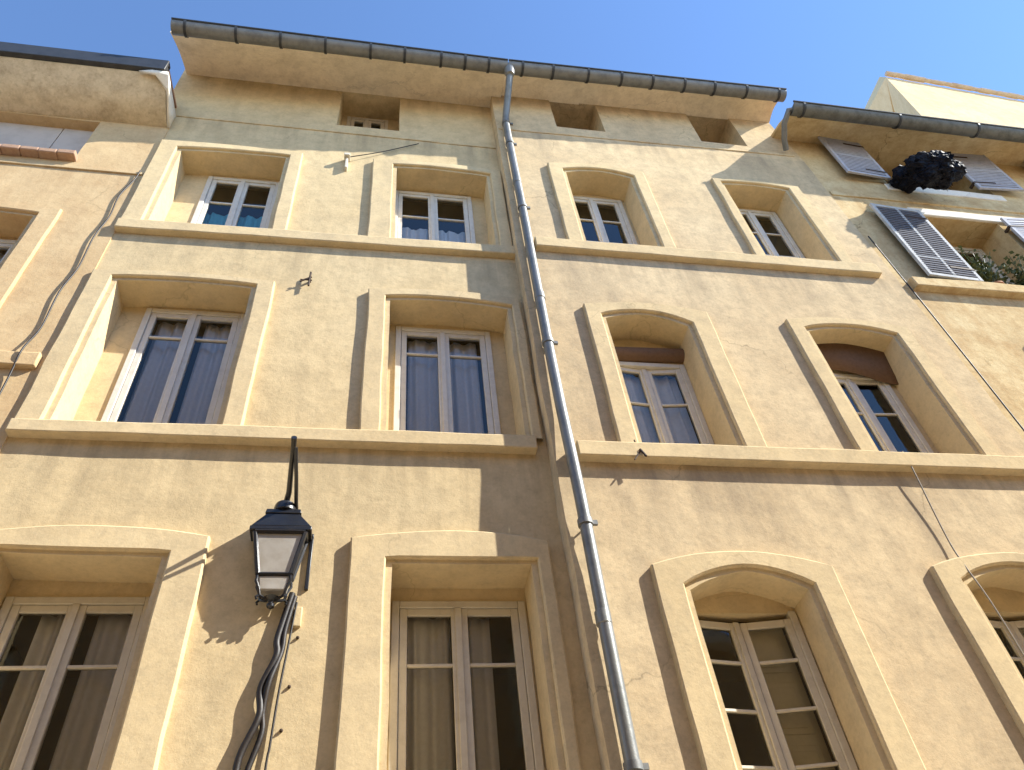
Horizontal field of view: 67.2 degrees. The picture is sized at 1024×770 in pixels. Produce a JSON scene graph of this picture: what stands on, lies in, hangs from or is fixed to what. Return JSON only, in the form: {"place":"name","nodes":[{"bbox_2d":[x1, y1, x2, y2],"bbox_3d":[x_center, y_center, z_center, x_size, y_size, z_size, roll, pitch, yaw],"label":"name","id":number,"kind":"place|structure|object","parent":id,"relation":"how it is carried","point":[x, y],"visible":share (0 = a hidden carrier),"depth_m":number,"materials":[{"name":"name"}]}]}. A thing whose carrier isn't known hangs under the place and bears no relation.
{"place":"outdoors","nodes":[
{"label":"outdoors","id":0,"kind":"place"},
{"bbox_2d":[0,0,1023,128],"label":"sky","id":1,"kind":"structure","parent":0,"point":[833,52],"materials":[{"name":"blue"}]},
{"label":"ground","id":2,"kind":"structure","parent":0,"visible":0},
{"bbox_2d":[0,42,176,722],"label":"town house","id":3,"kind":"structure","parent":2,"relation":"on","point":[83,134],"depth_m":8.31,"materials":[{"name":"beige paint"}]},
{"bbox_2d":[0,239,16,262],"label":"window","id":4,"kind":"structure","parent":3,"relation":"in","point":[5,244],"depth_m":7.72,"materials":[{"name":"white paint"}]},
{"bbox_2d":[0,170,140,394],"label":"cable","id":5,"kind":"object","parent":3,"relation":"attached to","point":[45,319],"visible":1,"depth_m":6.86,"materials":[{"name":"grey rubber"}]},
{"bbox_2d":[0,17,600,769],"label":"town house","id":6,"kind":"structure","parent":2,"relation":"on","point":[208,357],"depth_m":5.97,"materials":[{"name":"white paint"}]},
{"bbox_2d":[0,597,149,769],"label":"window","id":7,"kind":"structure","parent":6,"relation":"in","point":[86,733],"depth_m":4.81,"materials":[{"name":"beige paint"}]},
{"bbox_2d":[101,308,244,423],"bbox_3d":[-2.960,-0.024,6.812,0.910,1.843,0.182,3,-47,-10],"label":"window","id":8,"kind":"structure","parent":6,"relation":"in","point":[158,385],"depth_m":6.92,"materials":[{"name":"white paint"}]},
{"bbox_2d":[190,176,278,227],"bbox_3d":[-3.167,-1.879,8.798,0.840,1.613,0.182,3,-47,-10],"label":"window","id":9,"kind":"structure","parent":6,"relation":"in","point":[200,216],"depth_m":8.93,"materials":[{"name":"white paint"}]},
{"bbox_2d":[232,592,294,769],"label":"cable","id":10,"kind":"object","parent":6,"relation":"attached to","point":[246,741],"visible":1,"depth_m":4.52,"materials":[{"name":"black rubber"}]},
{"bbox_2d":[245,595,297,769],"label":"cable","id":11,"kind":"object","parent":6,"relation":"attached to","point":[258,742],"visible":1,"depth_m":4.54,"materials":[{"name":"black rubber"}]},
{"bbox_2d":[264,602,297,769],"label":"cable","id":12,"kind":"object","parent":6,"relation":"attached to","point":[276,705],"visible":1,"depth_m":4.57,"materials":[{"name":"black rubber"}]},
{"bbox_2d":[249,436,313,608],"bbox_3d":[-1.546,0.913,5.124,0.420,1.039,0.598,3,-47,-10],"label":"wall lantern","id":13,"kind":"object","parent":6,"relation":"attached to","point":[281,536],"depth_m":5.19,"materials":[{"name":"black metal"}]},
{"bbox_2d":[293,607,302,627],"bbox_3d":[-1.376,1.493,4.946,0.050,0.140,0.032,3,-47,-10],"label":"junction box","id":14,"kind":"object","parent":6,"relation":"attached to","point":[297,619],"visible":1,"depth_m":4.93,"materials":[{"name":"paint"}]},
{"bbox_2d":[300,272,311,285],"bbox_3d":[-2.012,-1.021,7.533,0.115,0.220,0.068,3,-47,-10],"label":"wall anchor","id":15,"kind":"object","parent":6,"relation":"attached to","point":[309,279],"depth_m":7.50,"materials":[{"name":"metal"}]},
{"bbox_2d":[344,152,349,170],"bbox_3d":[-2.006,-2.700,9.339,0.070,0.290,0.110,3,-47,-10],"label":"wall peg","id":16,"kind":"object","parent":6,"relation":"attached to","point":[346,158],"depth_m":9.38,"materials":[{"name":"beige paint"}]},
{"bbox_2d":[350,143,418,156],"bbox_3d":[-1.610,-2.966,9.740,0.868,0.630,0.018,4,-48,-11],"label":"rod","id":17,"kind":"object","parent":16,"relation":"attached to","point":[383,151],"visible":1,"depth_m":9.71,"materials":[{"name":"grey metal"}]},
{"bbox_2d":[346,116,387,129],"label":"window","id":18,"kind":"structure","parent":6,"relation":"in","point":[366,122],"depth_m":11.09,"materials":[{"name":"beige paint"}]},
{"bbox_2d":[395,190,475,243],"bbox_3d":[-0.940,-1.806,9.224,0.975,1.643,0.183,3,-47,-10],"label":"window","id":19,"kind":"structure","parent":6,"relation":"in","point":[432,233],"depth_m":9.36,"materials":[{"name":"white paint"}]},
{"bbox_2d":[393,326,500,433],"bbox_3d":[-0.626,0.101,7.204,0.950,1.773,0.182,3,-47,-10],"label":"window","id":20,"kind":"structure","parent":6,"relation":"in","point":[453,406],"depth_m":7.33,"materials":[{"name":"white paint"}]},
{"bbox_2d":[388,601,543,769],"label":"window","id":21,"kind":"structure","parent":6,"relation":"in","point":[421,700],"depth_m":5.14,"materials":[{"name":"beige paint"}]},
{"bbox_2d":[490,59,1023,769],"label":"town house","id":22,"kind":"structure","parent":2,"relation":"on","point":[738,339],"depth_m":6.55,"materials":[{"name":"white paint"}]},
{"bbox_2d":[573,196,637,244],"bbox_3d":[1.097,-1.854,9.430,0.810,1.633,0.072,3,-47,-10],"label":"window","id":23,"kind":"structure","parent":22,"relation":"in","point":[592,203],"depth_m":9.68,"materials":[{"name":"white paint"}]},
{"bbox_2d":[634,440,646,459],"bbox_3d":[1.005,0.543,6.208,0.114,0.234,0.122,3,-47,-10],"label":"iron hook","id":24,"kind":"object","parent":22,"relation":"attached to","point":[643,452],"visible":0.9,"depth_m":6.14,"materials":[{"name":"black metal"}]},
{"bbox_2d":[619,361,714,444],"bbox_3d":[1.368,0.323,7.187,0.830,1.418,0.177,3,-47,-10],"label":"window","id":25,"kind":"structure","parent":22,"relation":"in","point":[661,415],"depth_m":7.34,"materials":[{"name":"white paint"}]},
{"bbox_2d":[739,209,804,257],"bbox_3d":[3.274,-1.771,9.832,0.780,1.703,0.072,3,-47,-10],"label":"window","id":26,"kind":"structure","parent":22,"relation":"in","point":[751,215],"depth_m":10.07,"materials":[{"name":"white paint"}]},
{"bbox_2d":[699,611,857,769],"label":"window","id":27,"kind":"structure","parent":22,"relation":"in","point":[793,739],"depth_m":5.24,"materials":[{"name":"beige paint"}]},
{"bbox_2d":[833,373,933,452],"bbox_3d":[3.553,0.393,7.529,0.835,1.418,0.075,3,-47,-10],"label":"window","id":28,"kind":"structure","parent":22,"relation":"in","point":[851,382],"depth_m":7.67,"materials":[{"name":"white paint"}]},
{"bbox_2d":[902,451,1023,656],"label":"cable","id":29,"kind":"object","parent":22,"relation":"attached to","point":[999,615],"visible":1,"depth_m":5.80,"materials":[{"name":"grey metal"}]},
{"bbox_2d":[989,620,1023,673],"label":"window","id":30,"kind":"structure","parent":22,"relation":"in","point":[1016,628],"depth_m":5.88,"materials":[{"name":"beige paint"}]},
{"bbox_2d":[771,100,1023,438],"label":"town house","id":31,"kind":"structure","parent":2,"relation":"on","point":[851,157],"depth_m":10.68,"materials":[{"name":"yellow paint"}]},
{"bbox_2d":[889,150,967,193],"bbox_3d":[5.735,-2.960,10.649,0.912,0.754,0.709,-28,-50,18],"label":"black bundle","id":32,"kind":"object","parent":31,"relation":"hanging from","point":[937,170],"visible":1,"depth_m":10.45,"materials":[{"name":"plastic"}]},
{"bbox_2d":[868,236,1023,430],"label":"cable","id":33,"kind":"object","parent":31,"relation":"attached to","point":[984,380],"visible":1,"depth_m":8.22,"materials":[{"name":"grey rubber"}]},
{"bbox_2d":[958,245,1008,283],"bbox_3d":[5.961,-1.403,9.673,0.552,0.859,0.509,3,-47,-10],"label":"potted plant","id":34,"kind":"object","parent":31,"relation":"on","point":[985,273],"visible":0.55,"depth_m":9.65,"materials":[{"name":"green plant"}]},
{"bbox_2d":[953,247,1013,283],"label":"window","id":35,"kind":"structure","parent":31,"relation":"in","point":[966,250],"depth_m":10.73,"materials":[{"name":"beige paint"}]},
{"bbox_2d":[1002,251,1023,285],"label":"potted plant","id":36,"kind":"object","parent":31,"relation":"on","point":[1018,274],"visible":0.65,"depth_m":9.74,"materials":[{"name":"green plant"}]},
{"bbox_2d":[865,71,1023,127],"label":"gabled house","id":37,"kind":"structure","parent":2,"relation":"on","point":[901,96],"depth_m":16.68,"materials":[{"name":"paint"}]}
]}

